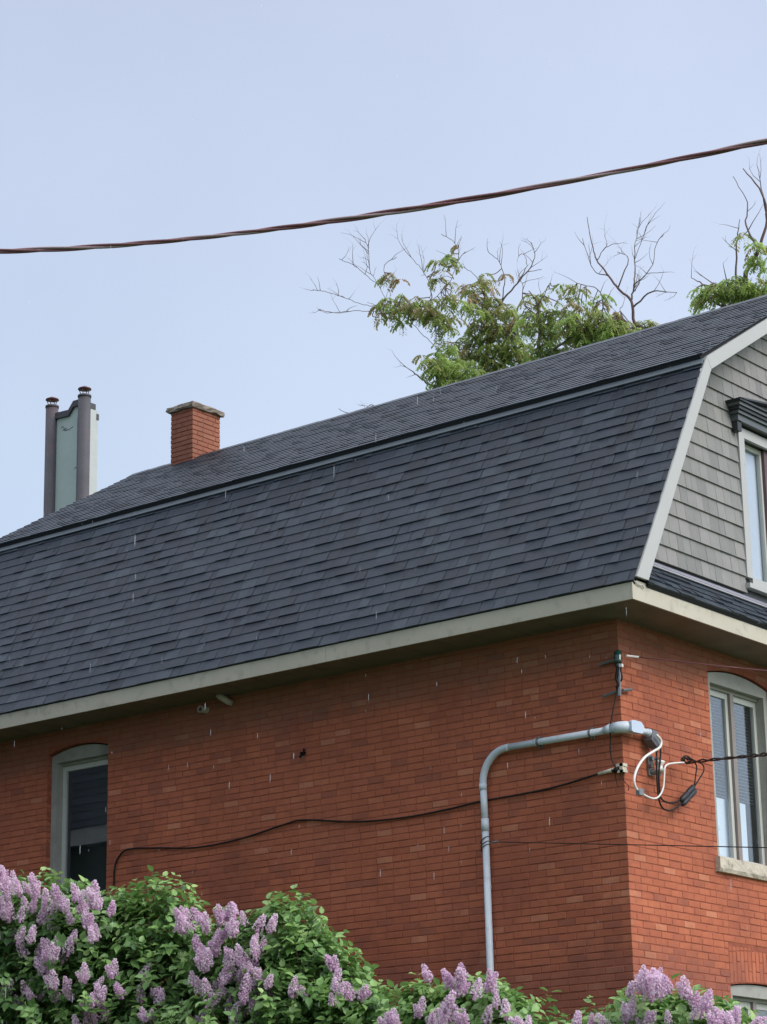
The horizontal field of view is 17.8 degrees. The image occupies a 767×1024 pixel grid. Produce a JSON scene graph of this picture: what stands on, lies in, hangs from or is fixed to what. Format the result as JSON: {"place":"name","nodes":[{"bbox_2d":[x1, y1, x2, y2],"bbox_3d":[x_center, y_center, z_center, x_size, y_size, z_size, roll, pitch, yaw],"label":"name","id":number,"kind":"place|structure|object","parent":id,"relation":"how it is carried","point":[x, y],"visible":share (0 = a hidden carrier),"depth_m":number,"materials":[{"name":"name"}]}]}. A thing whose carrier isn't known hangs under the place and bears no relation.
{"place":"outdoors","nodes":[
{"label":"outdoors","id":0,"kind":"place"},
{"bbox_2d":[43,386,98,516],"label":"flue tower","id":1,"kind":"structure","parent":0,"point":[70,465],"depth_m":46.47,"materials":[{"name":"metal"}]},
{"bbox_2d":[0,138,766,253],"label":"overhead cable","id":2,"kind":"object","parent":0,"point":[479,197],"visible":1,"depth_m":12.26,"materials":[{"name":"rubber"}]},
{"bbox_2d":[0,0,766,537],"label":"sky","id":3,"kind":"structure","parent":0,"point":[122,121],"materials":[{"name":"blue"}]},
{"bbox_2d":[680,757,690,764],"bbox_3d":[2.887,2.373,23.291,0.051,0.067,0.142,-14,-21,36],"label":"wire knot","id":4,"kind":"object","parent":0,"point":[687,758],"visible":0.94,"depth_m":23.26,"materials":[{"name":"black rubber"}]},
{"bbox_2d":[686,752,766,763],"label":"service drop","id":5,"kind":"object","parent":4,"relation":"attached to","point":[727,758],"visible":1,"depth_m":21.25,"materials":[{"name":"black rubber"}]},
{"label":"ground","id":6,"kind":"structure","parent":0,"visible":0},
{"bbox_2d":[0,865,153,1023],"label":"lilac shrub","id":7,"kind":"object","parent":6,"relation":"on","point":[38,939],"visible":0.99,"depth_m":21.77,"materials":[{"name":"purple plant"}]},
{"bbox_2d":[21,865,401,1023],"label":"lilac shrub","id":8,"kind":"object","parent":6,"relation":"on","point":[263,976],"visible":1,"depth_m":20.73,"materials":[{"name":"green plant"}]},
{"bbox_2d":[0,294,766,1023],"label":"brick house","id":9,"kind":"structure","parent":6,"relation":"on","point":[424,602],"depth_m":24.78,"materials":[{"name":"brick"}]},
{"bbox_2d":[49,744,107,898],"bbox_3d":[-3.313,3.531,27.164,0.943,1.883,0.155,-14,-21,36],"label":"window","id":10,"kind":"structure","parent":9,"relation":"in","point":[87,756],"depth_m":27.41,"materials":[{"name":"paint"}]},
{"bbox_2d":[197,706,208,713],"bbox_3d":[-1.931,2.115,26.167,0.094,0.074,0.090,-14,-21,36],"label":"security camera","id":11,"kind":"object","parent":9,"relation":"attached to","point":[203,709],"visible":1,"depth_m":26.15,"materials":[{"name":"paint"}]},
{"bbox_2d":[216,694,233,705],"bbox_3d":[-1.687,1.986,25.968,0.192,0.148,0.084,2,-17,-12],"label":"vent pipe","id":12,"kind":"object","parent":9,"relation":"attached to","point":[225,699],"visible":1,"depth_m":25.94,"materials":[{"name":"paint"}]},
{"bbox_2d":[299,748,305,757],"bbox_3d":[-0.818,2.492,25.191,0.072,0.098,0.097,-14,-21,36],"label":"wall anchor","id":13,"kind":"object","parent":9,"relation":"attached to","point":[302,754],"depth_m":25.17,"materials":[{"name":"black metal"}]},
{"bbox_2d":[113,773,597,885],"bbox_3d":[-0.459,3.261,24.654,6.332,0.447,0.020,-14,-21,36],"label":"wall cable","id":14,"kind":"object","parent":9,"relation":"attached to","point":[437,811],"depth_m":24.61,"materials":[{"name":"black rubber"}]},
{"bbox_2d":[479,720,659,974],"bbox_3d":[1.796,4.196,22.770,1.775,4.283,0.613,-14,-21,36],"label":"service conduit","id":15,"kind":"object","parent":9,"relation":"attached to","point":[651,740],"visible":0.98,"depth_m":23.20,"materials":[{"name":"grey plastic"}]},
{"bbox_2d":[480,836,497,851],"bbox_3d":[1.027,3.162,23.372,0.090,0.144,0.257,13,-22,-39],"label":"wire clamp","id":16,"kind":"object","parent":15,"relation":"attached to","point":[486,844],"visible":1,"depth_m":23.40,"materials":[{"name":"metal"}]},
{"bbox_2d":[496,841,766,847],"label":"thin wire","id":17,"kind":"object","parent":16,"relation":"attached to","point":[637,844],"visible":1,"depth_m":20.47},
{"bbox_2d":[633,734,686,799],"bbox_3d":[2.591,2.396,22.895,0.040,0.638,0.947,-14,-21,36],"label":"white lead","id":18,"kind":"object","parent":15,"relation":"attached to","point":[639,791],"visible":1,"depth_m":22.73,"materials":[{"name":"plastic"}]},
{"bbox_2d":[656,747,681,811],"bbox_3d":[2.683,2.529,23.006,0.016,0.594,0.422,-14,-21,36],"label":"black lead","id":19,"kind":"object","parent":15,"relation":"hanging from","point":[663,808],"visible":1,"depth_m":22.86,"materials":[{"name":"black rubber"}]},
{"bbox_2d":[658,748,679,803],"bbox_3d":[2.695,2.478,23.055,0.016,0.559,0.393,-14,-21,36],"label":"black lead","id":20,"kind":"object","parent":15,"relation":"hanging from","point":[659,780],"visible":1,"depth_m":22.93,"materials":[{"name":"black rubber"}]},
{"bbox_2d":[680,784,696,805],"bbox_3d":[2.896,2.692,23.233,0.056,0.237,0.303,-14,-21,36],"label":"wire connector","id":21,"kind":"object","parent":20,"relation":"attached to","point":[688,795],"visible":1,"depth_m":23.20,"materials":[{"name":"plastic"}]},
{"bbox_2d":[684,757,696,784],"bbox_3d":[2.927,2.475,23.327,0.012,0.267,0.262,-14,-21,36],"label":"drop tail","id":22,"kind":"object","parent":21,"relation":"attached to","point":[695,774],"visible":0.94,"depth_m":23.39},
{"bbox_2d":[682,755,704,785],"bbox_3d":[2.964,2.484,23.357,0.014,0.291,0.399,-14,-21,36],"label":"drop tail","id":23,"kind":"object","parent":21,"relation":"attached to","point":[700,763],"visible":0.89,"depth_m":23.38},
{"bbox_2d":[597,763,628,790],"bbox_3d":[2.139,2.477,22.715,0.341,0.253,0.077,-14,-21,36],"label":"cable clamp","id":24,"kind":"object","parent":9,"relation":"attached to","point":[622,768],"visible":1,"depth_m":22.68,"materials":[{"name":"beige plastic"}]},
{"bbox_2d":[599,650,638,697],"bbox_3d":[2.211,1.536,23.006,0.331,0.435,0.244,-14,-21,36],"label":"insulator bracket","id":25,"kind":"object","parent":9,"relation":"attached to","point":[617,659],"visible":1,"depth_m":22.92,"materials":[{"name":"metal"}]},
{"bbox_2d":[610,666,618,770],"bbox_3d":[2.153,1.924,22.780,0.128,0.987,0.045,-7,-18,17],"label":"corner cable","id":26,"kind":"object","parent":25,"relation":"attached to","point":[611,721],"visible":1,"depth_m":22.77,"materials":[{"name":"black rubber"}]},
{"bbox_2d":[639,657,766,670],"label":"thin wire","id":27,"kind":"object","parent":25,"relation":"attached to","point":[703,664],"visible":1,"depth_m":22.30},
{"bbox_2d":[647,755,664,775],"bbox_3d":[2.567,2.389,23.042,0.176,0.190,0.100,2,-17,-12],"label":"spool insulator","id":28,"kind":"object","parent":9,"relation":"attached to","point":[651,771],"visible":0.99,"depth_m":23.02,"materials":[{"name":"metal"}]},
{"bbox_2d":[708,672,766,881],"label":"window","id":29,"kind":"structure","parent":9,"relation":"in","point":[731,689],"depth_m":24.61,"materials":[{"name":"paint"}]},
{"bbox_2d":[730,985,766,1015],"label":"window","id":30,"kind":"structure","parent":9,"relation":"in","point":[754,997],"depth_m":23.84,"materials":[{"name":"paint"}]},
{"bbox_2d":[736,428,766,596],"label":"window","id":31,"kind":"structure","parent":9,"relation":"in","point":[752,464],"depth_m":25.42,"materials":[{"name":"paint"}]},
{"bbox_2d":[306,219,486,389],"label":"tree","id":32,"kind":"object","parent":6,"relation":"on","point":[442,369],"visible":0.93,"depth_m":43.37,"materials":[{"name":"green plant"}]},
{"bbox_2d":[340,962,567,1023],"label":"lilac shrub","id":33,"kind":"object","parent":6,"relation":"on","point":[448,1000],"visible":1,"depth_m":18.90,"materials":[{"name":"purple plant"}]},
{"bbox_2d":[443,237,546,377],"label":"tree","id":34,"kind":"object","parent":6,"relation":"on","point":[490,336],"visible":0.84,"depth_m":44.40,"materials":[{"name":"green plant"}]},
{"bbox_2d":[509,269,640,363],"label":"tree","id":35,"kind":"object","parent":6,"relation":"on","point":[577,332],"visible":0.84,"depth_m":42.07,"materials":[{"name":"green plant"}]},
{"bbox_2d":[576,206,676,338],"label":"tree","id":36,"kind":"object","parent":6,"relation":"on","point":[649,324],"visible":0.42,"depth_m":44.36,"materials":[{"name":"brown plant"}]},
{"bbox_2d":[549,964,766,1023],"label":"lilac shrub","id":37,"kind":"object","parent":6,"relation":"on","point":[662,1005],"visible":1,"depth_m":17.97,"materials":[{"name":"purple plant"}]},
{"bbox_2d":[686,148,766,314],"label":"tree","id":38,"kind":"object","parent":6,"relation":"on","point":[740,289],"visible":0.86,"depth_m":38.82,"materials":[{"name":"green plant"}]}
]}

